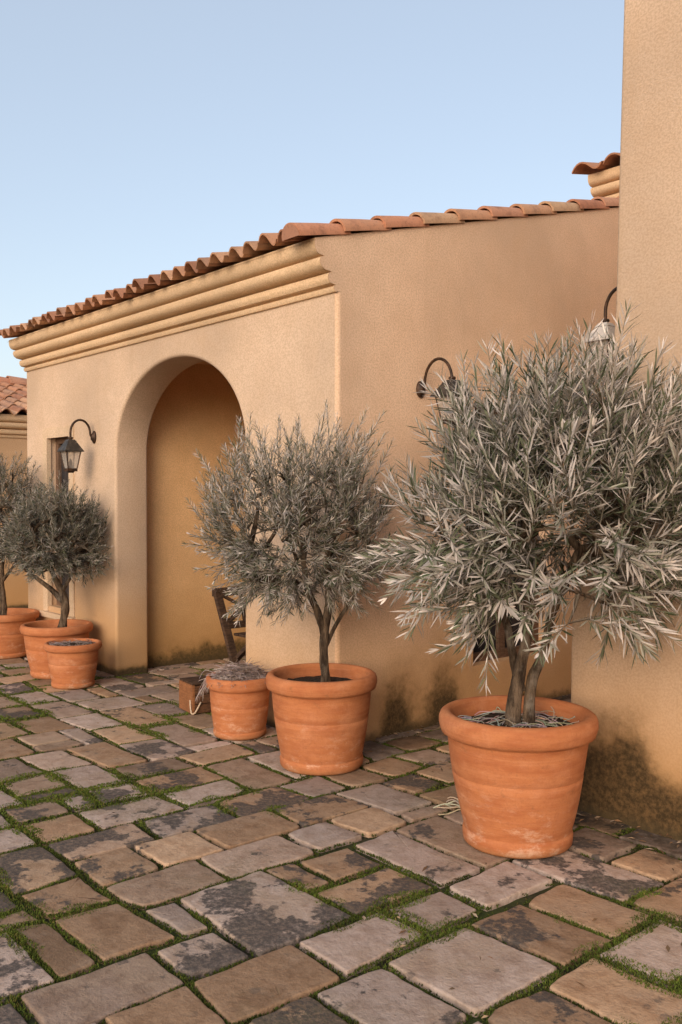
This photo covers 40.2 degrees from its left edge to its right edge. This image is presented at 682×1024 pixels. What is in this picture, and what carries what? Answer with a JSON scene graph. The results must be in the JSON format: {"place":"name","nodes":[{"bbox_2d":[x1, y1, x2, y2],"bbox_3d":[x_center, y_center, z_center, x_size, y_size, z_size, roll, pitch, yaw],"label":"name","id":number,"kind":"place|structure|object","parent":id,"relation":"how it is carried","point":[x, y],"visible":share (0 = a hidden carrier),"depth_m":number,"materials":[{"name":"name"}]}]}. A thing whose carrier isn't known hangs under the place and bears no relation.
{"place":"outdoors","nodes":[
{"label":"outdoors","id":0,"kind":"place"},
{"bbox_2d":[0,376,27,607],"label":"house","id":1,"kind":"structure","parent":0,"point":[13,414],"depth_m":12.15,"materials":[{"name":"paint"}]},
{"bbox_2d":[0,0,623,378],"label":"sky","id":2,"kind":"structure","parent":0,"point":[139,138],"materials":[{"name":"blue"}]},
{"bbox_2d":[0,656,681,1023],"bbox_3d":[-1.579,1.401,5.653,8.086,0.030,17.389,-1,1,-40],"label":"paving","id":3,"kind":"structure","parent":0,"point":[262,914],"depth_m":3.54,"materials":[{"name":"grey stone"}]},
{"bbox_2d":[0,608,39,658],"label":"terracotta pot","id":4,"kind":"object","parent":3,"relation":"on","point":[12,643],"visible":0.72,"depth_m":8.46,"materials":[{"name":"ceramic"}]},
{"bbox_2d":[0,450,42,614],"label":"olive tree","id":5,"kind":"object","parent":4,"relation":"on","point":[5,500],"visible":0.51,"depth_m":8.55,"materials":[{"name":"green plant"}]},
{"bbox_2d":[19,619,92,678],"bbox_3d":[-2.357,1.138,7.728,0.586,0.430,0.588,-1,1,-40],"label":"terracotta pot","id":6,"kind":"object","parent":3,"relation":"on","point":[38,634],"visible":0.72,"depth_m":7.52,"materials":[{"name":"ceramic"}]},
{"bbox_2d":[0,470,113,627],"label":"olive tree","id":7,"kind":"object","parent":6,"relation":"on","point":[81,554],"visible":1,"depth_m":7.50,"materials":[{"name":"green plant"}]},
{"bbox_2d":[43,638,101,689],"bbox_3d":[-2.098,1.189,7.291,0.443,0.345,0.442,-1,1,-40],"label":"terracotta pot","id":8,"kind":"object","parent":3,"relation":"on","point":[72,667],"visible":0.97,"depth_m":7.14,"materials":[{"name":"ceramic"}]},
{"bbox_2d":[49,639,91,645],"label":"dry twigs","id":9,"kind":"object","parent":8,"relation":"on","point":[77,642],"visible":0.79,"depth_m":7.32,"materials":[{"name":"grey plant"}]},
{"bbox_2d":[179,675,210,714],"bbox_3d":[-0.919,1.266,6.497,0.374,0.208,0.250,-1,1,-32],"label":"wooden crate","id":10,"kind":"object","parent":3,"relation":"on","point":[189,688],"visible":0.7,"depth_m":6.37,"materials":[{"name":"brown wood"}]},
{"bbox_2d":[212,586,245,665],"bbox_3d":[-0.655,0.982,7.148,0.480,0.788,0.697,-1,1,-40],"label":"folding chair","id":11,"kind":"object","parent":3,"relation":"on","point":[227,624],"visible":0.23,"depth_m":7.09,"materials":[{"name":"brown wood"}]},
{"bbox_2d":[205,670,269,740],"bbox_3d":[-0.630,1.202,5.812,0.424,0.375,0.422,-1,1,-40],"label":"terracotta pot","id":12,"kind":"object","parent":3,"relation":"on","point":[239,710],"visible":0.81,"depth_m":5.66,"materials":[{"name":"ceramic"}]},
{"bbox_2d":[195,658,269,700],"bbox_3d":[-0.665,1.049,5.829,0.516,0.261,0.542,-1,1,-40],"label":"dry lavender","id":13,"kind":"object","parent":12,"relation":"in","point":[235,671],"visible":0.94,"depth_m":5.75,"materials":[{"name":"grey plant"}]},
{"bbox_2d":[0,196,618,741],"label":"house","id":14,"kind":"structure","parent":3,"relation":"on","point":[154,380],"depth_m":6.46,"materials":[{"name":"paint"}]},
{"bbox_2d":[39,425,75,618],"bbox_3d":[-2.542,0.100,8.534,0.172,1.755,0.710,-1,1,-40],"label":"window","id":15,"kind":"structure","parent":14,"relation":"in","point":[61,433],"depth_m":8.67,"materials":[{"name":"paint"}]},
{"bbox_2d":[57,419,95,472],"bbox_3d":[-2.211,-0.556,7.831,0.300,0.455,0.167,-1,1,-40],"label":"wall lantern","id":16,"kind":"object","parent":14,"relation":"attached to","point":[70,444],"depth_m":7.78,"materials":[{"name":"metal"}]},
{"bbox_2d":[416,357,473,425],"bbox_3d":[0.623,-0.747,5.777,0.194,0.431,0.373,-1,1,-40],"label":"wall lantern","id":17,"kind":"object","parent":14,"relation":"attached to","point":[420,387],"depth_m":5.71,"materials":[{"name":"metal"}]},
{"bbox_2d":[465,390,554,667],"bbox_3d":[1.156,0.107,6.579,0.980,1.855,0.144,-1,1,-40],"label":"window","id":18,"kind":"structure","parent":14,"relation":"in","point":[500,645],"depth_m":6.60,"materials":[{"name":"paint"}]},
{"bbox_2d":[265,663,376,775],"bbox_3d":[-0.109,1.144,5.167,0.617,0.515,0.620,-1,1,-40],"label":"terracotta pot","id":19,"kind":"object","parent":3,"relation":"on","point":[321,728],"visible":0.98,"depth_m":4.95,"materials":[{"name":"ceramic"}]},
{"bbox_2d":[181,399,409,681],"bbox_3d":[-0.237,0.181,5.050,1.255,1.631,1.056,0,1,2],"label":"olive tree","id":20,"kind":"object","parent":19,"relation":"in","point":[250,565],"visible":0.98,"depth_m":4.91,"materials":[{"name":"green plant"}]},
{"bbox_2d":[0,658,681,1023],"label":"moss","id":21,"kind":"object","parent":3,"relation":"on","point":[25,946],"visible":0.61,"depth_m":3.51,"materials":[{"name":"green plant"}]},
{"bbox_2d":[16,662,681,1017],"bbox_3d":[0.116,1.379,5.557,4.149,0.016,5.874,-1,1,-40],"label":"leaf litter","id":22,"kind":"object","parent":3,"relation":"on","point":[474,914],"visible":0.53,"depth_m":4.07,"materials":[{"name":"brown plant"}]},
{"bbox_2d":[433,797,460,814],"bbox_3d":[0.510,1.386,4.439,0.180,0.048,0.188,0,1,-14],"label":"dry sprig","id":23,"kind":"object","parent":3,"relation":"on","point":[457,806],"visible":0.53,"depth_m":4.41,"materials":[{"name":"beige plant"}]},
{"bbox_2d":[439,695,598,858],"bbox_3d":[0.762,1.141,4.037,0.675,0.565,0.676,-1,1,-40],"label":"terracotta pot","id":24,"kind":"object","parent":3,"relation":"on","point":[518,790],"visible":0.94,"depth_m":3.81,"materials":[{"name":"ceramic"}]},
{"bbox_2d":[351,298,681,725],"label":"olive tree","id":25,"kind":"object","parent":24,"relation":"in","point":[523,473],"visible":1,"depth_m":3.65,"materials":[{"name":"green plant"}]},
{"bbox_2d":[571,0,681,841],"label":"plastered building","id":26,"kind":"structure","parent":3,"relation":"on","point":[632,777],"depth_m":4.13,"materials":[{"name":"paint"}]},
{"bbox_2d":[585,287,616,371],"bbox_3d":[1.344,-0.888,4.522,0.151,0.423,0.291,-1,1,-40],"label":"wall lantern","id":27,"kind":"object","parent":26,"relation":"attached to","point":[600,330],"depth_m":4.55,"materials":[{"name":"metal"}]},
{"bbox_2d":[458,706,578,727],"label":"dry grass","id":28,"kind":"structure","parent":0,"point":[538,718],"depth_m":4.08,"materials":[{"name":"grey plant"}]},
{"bbox_2d":[572,152,619,197],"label":"house wing","id":29,"kind":"structure","parent":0,"point":[603,178],"depth_m":7.97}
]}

